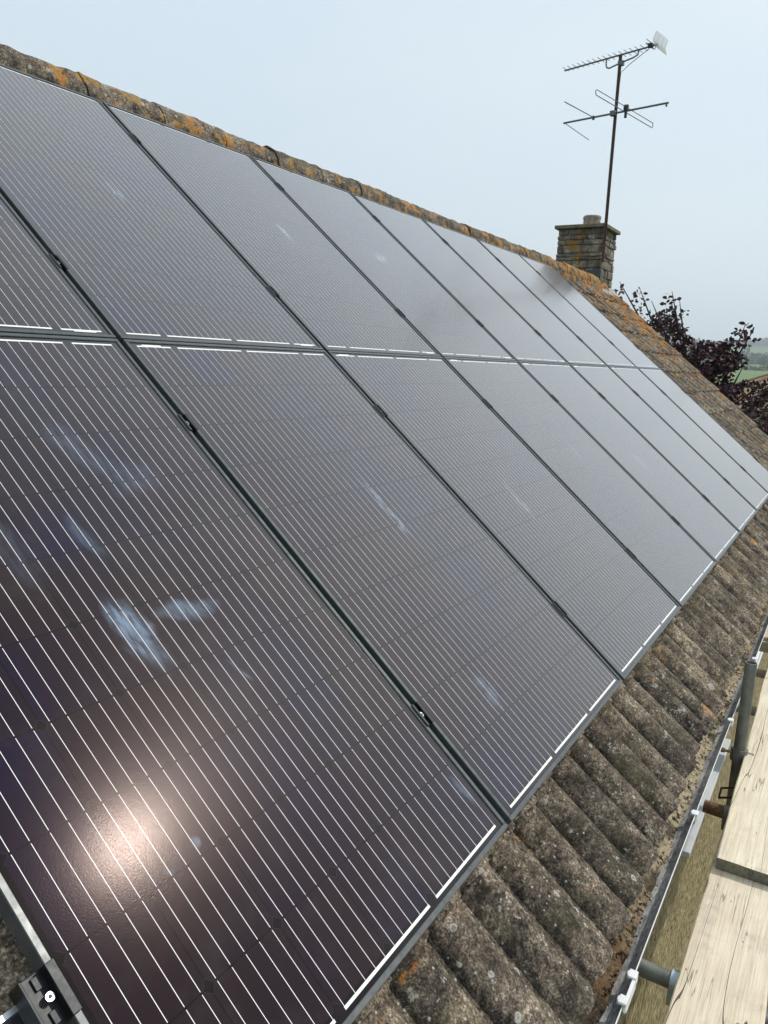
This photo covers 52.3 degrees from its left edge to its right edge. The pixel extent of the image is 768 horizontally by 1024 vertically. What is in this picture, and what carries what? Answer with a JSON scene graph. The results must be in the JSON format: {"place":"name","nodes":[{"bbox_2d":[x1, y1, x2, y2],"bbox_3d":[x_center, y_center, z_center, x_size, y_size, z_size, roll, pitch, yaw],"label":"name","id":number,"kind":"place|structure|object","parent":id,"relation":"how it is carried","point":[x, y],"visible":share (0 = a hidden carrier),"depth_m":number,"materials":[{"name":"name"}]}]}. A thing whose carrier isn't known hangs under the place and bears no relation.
{"place":"outdoors","nodes":[
{"label":"outdoors","id":0,"kind":"place"},
{"bbox_2d":[0,0,767,341],"label":"sky","id":1,"kind":"structure","parent":0,"point":[457,110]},
{"bbox_2d":[687,346,767,383],"bbox_3d":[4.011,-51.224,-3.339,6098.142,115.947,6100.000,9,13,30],"label":"ground","id":2,"kind":"structure","parent":0,"point":[747,374],"depth_m":587.20,"materials":[{"name":"green plant"}]},
{"bbox_2d":[0,44,767,1023],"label":"house","id":3,"kind":"structure","parent":2,"relation":"on","point":[578,894],"depth_m":2.40,"materials":[{"name":"concrete"}]},
{"bbox_2d":[0,1005,23,1023],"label":"mounting rail","id":4,"kind":"object","parent":3,"relation":"attached to","point":[10,1016],"depth_m":1.01,"materials":[{"name":"metal"}]},
{"bbox_2d":[8,958,81,1023],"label":"panel clamp","id":5,"kind":"object","parent":4,"relation":"attached to","point":[44,994],"visible":1,"depth_m":1.02,"materials":[{"name":"black metal"}]},
{"bbox_2d":[0,332,507,1023],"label":"solar panel","id":6,"kind":"object","parent":4,"relation":"on","point":[238,784],"visible":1,"depth_m":1.47,"materials":[{"name":"black glass"}]},
{"bbox_2d":[178,414,198,433],"bbox_3d":[-0.538,-0.241,2.134,0.062,0.017,0.032,49,29,15],"label":"panel clamp","id":7,"kind":"object","parent":6,"relation":"attached to","point":[189,423],"visible":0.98,"depth_m":2.13,"materials":[{"name":"black metal"}]},
{"bbox_2d":[121,339,622,824],"bbox_3d":[0.021,0.050,2.441,1.649,0.036,0.992,49,29,15],"label":"solar panel","id":8,"kind":"object","parent":4,"relation":"attached to","point":[478,647],"visible":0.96,"depth_m":2.31,"materials":[{"name":"black glass"}]},
{"bbox_2d":[411,701,433,725],"bbox_3d":[0.089,0.487,1.874,0.062,0.017,0.032,49,29,15],"label":"panel clamp","id":9,"kind":"object","parent":4,"relation":"attached to","point":[424,715],"visible":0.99,"depth_m":1.87,"materials":[{"name":"black metal"}]},
{"bbox_2d":[327,350,680,680],"bbox_3d":[0.543,-0.095,3.295,1.649,0.035,0.992,49,29,15],"label":"solar panel","id":10,"kind":"object","parent":4,"relation":"on","point":[560,544],"visible":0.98,"depth_m":3.20,"materials":[{"name":"black glass"}]},
{"bbox_2d":[553,601,566,615],"bbox_3d":[0.610,0.341,2.729,0.062,0.017,0.032,49,29,15],"label":"panel clamp","id":11,"kind":"object","parent":4,"relation":"attached to","point":[560,609],"visible":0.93,"depth_m":2.73,"materials":[{"name":"black metal"}]},
{"bbox_2d":[443,357,716,606],"bbox_3d":[1.066,-0.239,4.150,1.649,0.035,0.992,49,29,15],"label":"solar panel","id":12,"kind":"object","parent":4,"relation":"on","point":[677,562],"visible":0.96,"depth_m":4.07,"materials":[{"name":"black glass"}]},
{"bbox_2d":[518,361,740,561],"bbox_3d":[1.587,-0.383,5.005,1.649,0.036,0.992,49,29,15],"label":"solar panel","id":13,"kind":"object","parent":4,"relation":"attached to","point":[709,528],"visible":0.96,"depth_m":4.95,"materials":[{"name":"black glass"}]},
{"bbox_2d":[626,547,636,558],"bbox_3d":[1.129,0.193,3.585,0.062,0.017,0.032,49,29,15],"label":"panel clamp","id":14,"kind":"object","parent":4,"relation":"attached to","point":[630,552],"visible":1,"depth_m":3.58,"materials":[{"name":"black metal"}]},
{"bbox_2d":[570,364,756,531],"bbox_3d":[2.110,-0.528,5.859,1.649,0.035,0.992,49,29,15],"label":"solar panel","id":15,"kind":"object","parent":4,"relation":"attached to","point":[736,509],"visible":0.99,"depth_m":5.81,"materials":[{"name":"black glass"}]},
{"bbox_2d":[608,366,767,510],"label":"solar panel","id":16,"kind":"object","parent":4,"relation":"on","point":[752,491],"visible":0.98,"depth_m":6.67,"materials":[{"name":"black glass"}]},
{"bbox_2d":[638,368,767,491],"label":"solar panel","id":17,"kind":"object","parent":4,"relation":"on","point":[717,433],"visible":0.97,"depth_m":7.54,"materials":[{"name":"black glass"}]},
{"bbox_2d":[562,31,668,261],"bbox_3d":[2.921,-4.653,10.283,1.276,2.631,1.776,4,11,7],"label":"television aerial","id":18,"kind":"object","parent":3,"relation":"attached to","point":[626,109],"visible":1,"depth_m":10.08,"materials":[{"name":"grey metal"}]},
{"bbox_2d":[681,738,730,857],"bbox_3d":[1.907,1.272,4.601,0.140,0.796,1.500,9,13,30],"label":"window","id":19,"kind":"structure","parent":3,"relation":"in","point":[686,852],"depth_m":4.53,"materials":[{"name":"white plastic"}]},
{"bbox_2d":[756,651,762,668],"bbox_3d":[4.252,0.841,8.566,0.070,1.112,3.020,9,13,30],"label":"window","id":20,"kind":"structure","parent":3,"relation":"in","point":[759,655],"depth_m":7.85,"materials":[{"name":"white plastic"}]},
{"bbox_2d":[614,283,767,434],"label":"purple tree","id":21,"kind":"object","parent":2,"relation":"on","point":[729,360],"visible":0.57,"depth_m":14.03,"materials":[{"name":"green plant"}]},
{"bbox_2d":[669,337,767,345],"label":"hilltop wood","id":22,"kind":"object","parent":2,"relation":"on","point":[762,342],"visible":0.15,"depth_m":1963.88,"materials":[{"name":"green plant"}]},
{"bbox_2d":[687,348,767,364],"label":"wood","id":23,"kind":"object","parent":2,"relation":"on","point":[754,356],"visible":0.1,"depth_m":954.62,"materials":[{"name":"green plant"}]},
{"bbox_2d":[696,362,767,370],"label":"hedge","id":24,"kind":"object","parent":2,"relation":"on","point":[755,368],"visible":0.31,"depth_m":611.89,"materials":[{"name":"green plant"}]},
{"bbox_2d":[742,358,753,367],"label":"distant trees","id":25,"kind":"object","parent":2,"relation":"on","point":[750,362],"visible":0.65,"depth_m":700.55,"materials":[{"name":"green plant"}]},
{"bbox_2d":[757,356,767,365],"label":"distant trees","id":26,"kind":"object","parent":2,"relation":"on","point":[763,362],"visible":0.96,"depth_m":678.49,"materials":[{"name":"green plant"}]},
{"bbox_2d":[735,374,767,427],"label":"distant house","id":27,"kind":"structure","parent":0,"point":[762,378],"depth_m":41.41,"materials":[{"name":"brown"}]},
{"bbox_3d":[0.979,-0.636,4.695,0.059,0.059,8.315,9,13,30],"label":"rail","id":28,"kind":"object","parent":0,"visible":0},
{"bbox_2d":[375,405,388,417],"bbox_3d":[-0.014,-0.383,2.988,0.062,0.017,0.032,49,29,15],"label":"panel clamp","id":29,"kind":"object","parent":28,"relation":"attached to","point":[381,410],"visible":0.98,"depth_m":2.99,"materials":[{"name":"black metal"}]},
{"bbox_2d":[483,399,492,408],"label":"panel clamp","id":30,"kind":"object","parent":28,"relation":"attached to","point":[488,404],"visible":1,"depth_m":3.84,"materials":[{"name":"black metal"}]},
{"bbox_3d":[0.550,-1.133,4.873,0.059,0.059,8.315,9,13,30],"label":"rail","id":31,"kind":"object","parent":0,"visible":0},
{"bbox_2d":[0,193,115,338],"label":"solar panel","id":32,"kind":"object","parent":31,"relation":"on","point":[40,294],"visible":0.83,"depth_m":2.17,"materials":[{"name":"black glass"}]},
{"bbox_2d":[49,254,68,272],"bbox_3d":[-0.964,-0.735,2.311,0.062,0.017,0.032,49,29,15],"label":"panel clamp","id":33,"kind":"object","parent":31,"relation":"attached to","point":[60,263],"visible":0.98,"depth_m":2.31,"materials":[{"name":"black metal"}]},
{"bbox_2d":[0,64,323,349],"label":"solar panel","id":34,"kind":"object","parent":31,"relation":"attached to","point":[111,216],"visible":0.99,"depth_m":2.80,"materials":[{"name":"black glass"}]},
{"bbox_2d":[102,102,440,356],"bbox_3d":[-0.498,-1.303,3.728,1.649,0.035,0.992,49,29,15],"label":"solar panel","id":35,"kind":"object","parent":31,"relation":"on","point":[331,297],"visible":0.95,"depth_m":3.64,"materials":[{"name":"black glass"}]},
{"bbox_2d":[267,285,279,297],"bbox_3d":[-0.452,-0.891,3.169,0.062,0.017,0.032,49,29,15],"label":"panel clamp","id":36,"kind":"object","parent":31,"relation":"attached to","point":[274,291],"visible":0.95,"depth_m":3.17,"materials":[{"name":"black metal"}]},
{"bbox_2d":[251,156,515,360],"bbox_3d":[0.023,-1.447,4.582,1.649,0.035,0.992,49,29,15],"label":"solar panel","id":37,"kind":"object","parent":31,"relation":"on","point":[441,319],"visible":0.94,"depth_m":4.51,"materials":[{"name":"black glass"}]},
{"bbox_2d":[396,308,405,316],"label":"panel clamp","id":38,"kind":"object","parent":31,"relation":"attached to","point":[401,313],"visible":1,"depth_m":4.02,"materials":[{"name":"black metal"}]},
{"bbox_2d":[351,193,568,363],"bbox_3d":[0.546,-1.592,5.438,1.649,0.036,0.992,49,29,15],"label":"solar panel","id":39,"kind":"object","parent":31,"relation":"on","point":[470,290],"visible":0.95,"depth_m":5.38,"materials":[{"name":"black glass"}]},
{"bbox_2d":[423,219,606,365],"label":"solar panel","id":40,"kind":"object","parent":31,"relation":"on","point":[534,312],"visible":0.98,"depth_m":6.25,"materials":[{"name":"black glass"}]},
{"bbox_2d":[477,239,635,366],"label":"solar panel","id":41,"kind":"object","parent":31,"relation":"on","point":[596,341],"visible":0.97,"depth_m":7.11,"materials":[{"name":"black glass"}]},
{"bbox_2d":[519,254,659,368],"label":"solar panel","id":42,"kind":"object","parent":31,"relation":"on","point":[628,348],"visible":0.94,"depth_m":7.97,"materials":[{"name":"black glass"}]},
{"bbox_3d":[-0.098,-1.885,5.142,0.059,0.059,8.315,9,13,30],"label":"rail","id":43,"kind":"object","parent":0,"visible":0},
{"bbox_2d":[129,133,141,144],"bbox_3d":[-1.096,-1.638,3.437,0.062,0.017,0.032,49,29,15],"label":"panel clamp","id":44,"kind":"object","parent":43,"relation":"attached to","point":[136,138],"visible":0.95,"depth_m":3.44,"materials":[{"name":"black metal"}]},
{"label":"path","id":45,"kind":"structure","parent":0,"visible":0},
{"bbox_2d":[721,660,757,830],"bbox_3d":[1.444,3.195,3.811,0.143,5.215,0.068,7,12,22],"label":"scaffold standard","id":46,"kind":"object","parent":45,"relation":"on","point":[738,752],"visible":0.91,"depth_m":3.35,"materials":[{"name":"grey metal"}]},
{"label":"scaffold ledger","id":47,"kind":"object","parent":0,"visible":0},
{"bbox_2d":[637,958,767,1023],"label":"scaffold transom","id":48,"kind":"object","parent":47,"relation":"on","point":[657,974],"visible":0.15,"depth_m":2.24,"materials":[{"name":"grey metal"}]},
{"bbox_2d":[664,826,767,1023],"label":"scaffold board","id":49,"kind":"object","parent":48,"relation":"on","point":[722,977],"visible":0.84,"depth_m":2.25,"materials":[{"name":"beige wood"}]},
{"bbox_2d":[715,666,767,884],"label":"scaffold board","id":50,"kind":"object","parent":49,"relation":"on","point":[743,850],"visible":0.98,"depth_m":2.91,"materials":[{"name":"beige wood"}]},
{"bbox_2d":[702,799,729,829],"bbox_3d":[1.856,1.295,2.786,1.368,0.093,0.068,10,13,33],"label":"scaffold transom","id":51,"kind":"object","parent":47,"relation":"on","point":[715,809],"visible":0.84,"depth_m":3.11,"materials":[{"name":"brown metal"}]},
{"bbox_2d":[718,787,734,798],"bbox_3d":[1.444,1.183,3.294,0.061,0.029,0.100,9,13,30],"label":"wire loop","id":52,"kind":"object","parent":47,"relation":"hanging from","point":[724,797],"visible":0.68,"depth_m":3.29,"materials":[{"name":"black metal"}]},
{"bbox_2d":[736,704,756,715],"bbox_3d":[2.372,1.119,3.798,1.540,0.093,0.066,9,13,30],"label":"scaffold transom","id":53,"kind":"object","parent":47,"relation":"on","point":[753,710],"visible":0.06,"depth_m":4.05,"materials":[{"name":"metal"}]},
{"bbox_2d":[756,669,765,677],"bbox_3d":[2.765,1.052,4.312,1.400,0.093,0.066,9,13,30],"label":"scaffold transom","id":54,"kind":"object","parent":47,"relation":"on","point":[760,673],"depth_m":4.61,"materials":[{"name":"metal"}]},
{"bbox_2d":[759,628,767,652],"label":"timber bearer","id":55,"kind":"object","parent":47,"relation":"on","point":[764,646],"depth_m":5.08,"materials":[{"name":"beige wood"}]}
]}

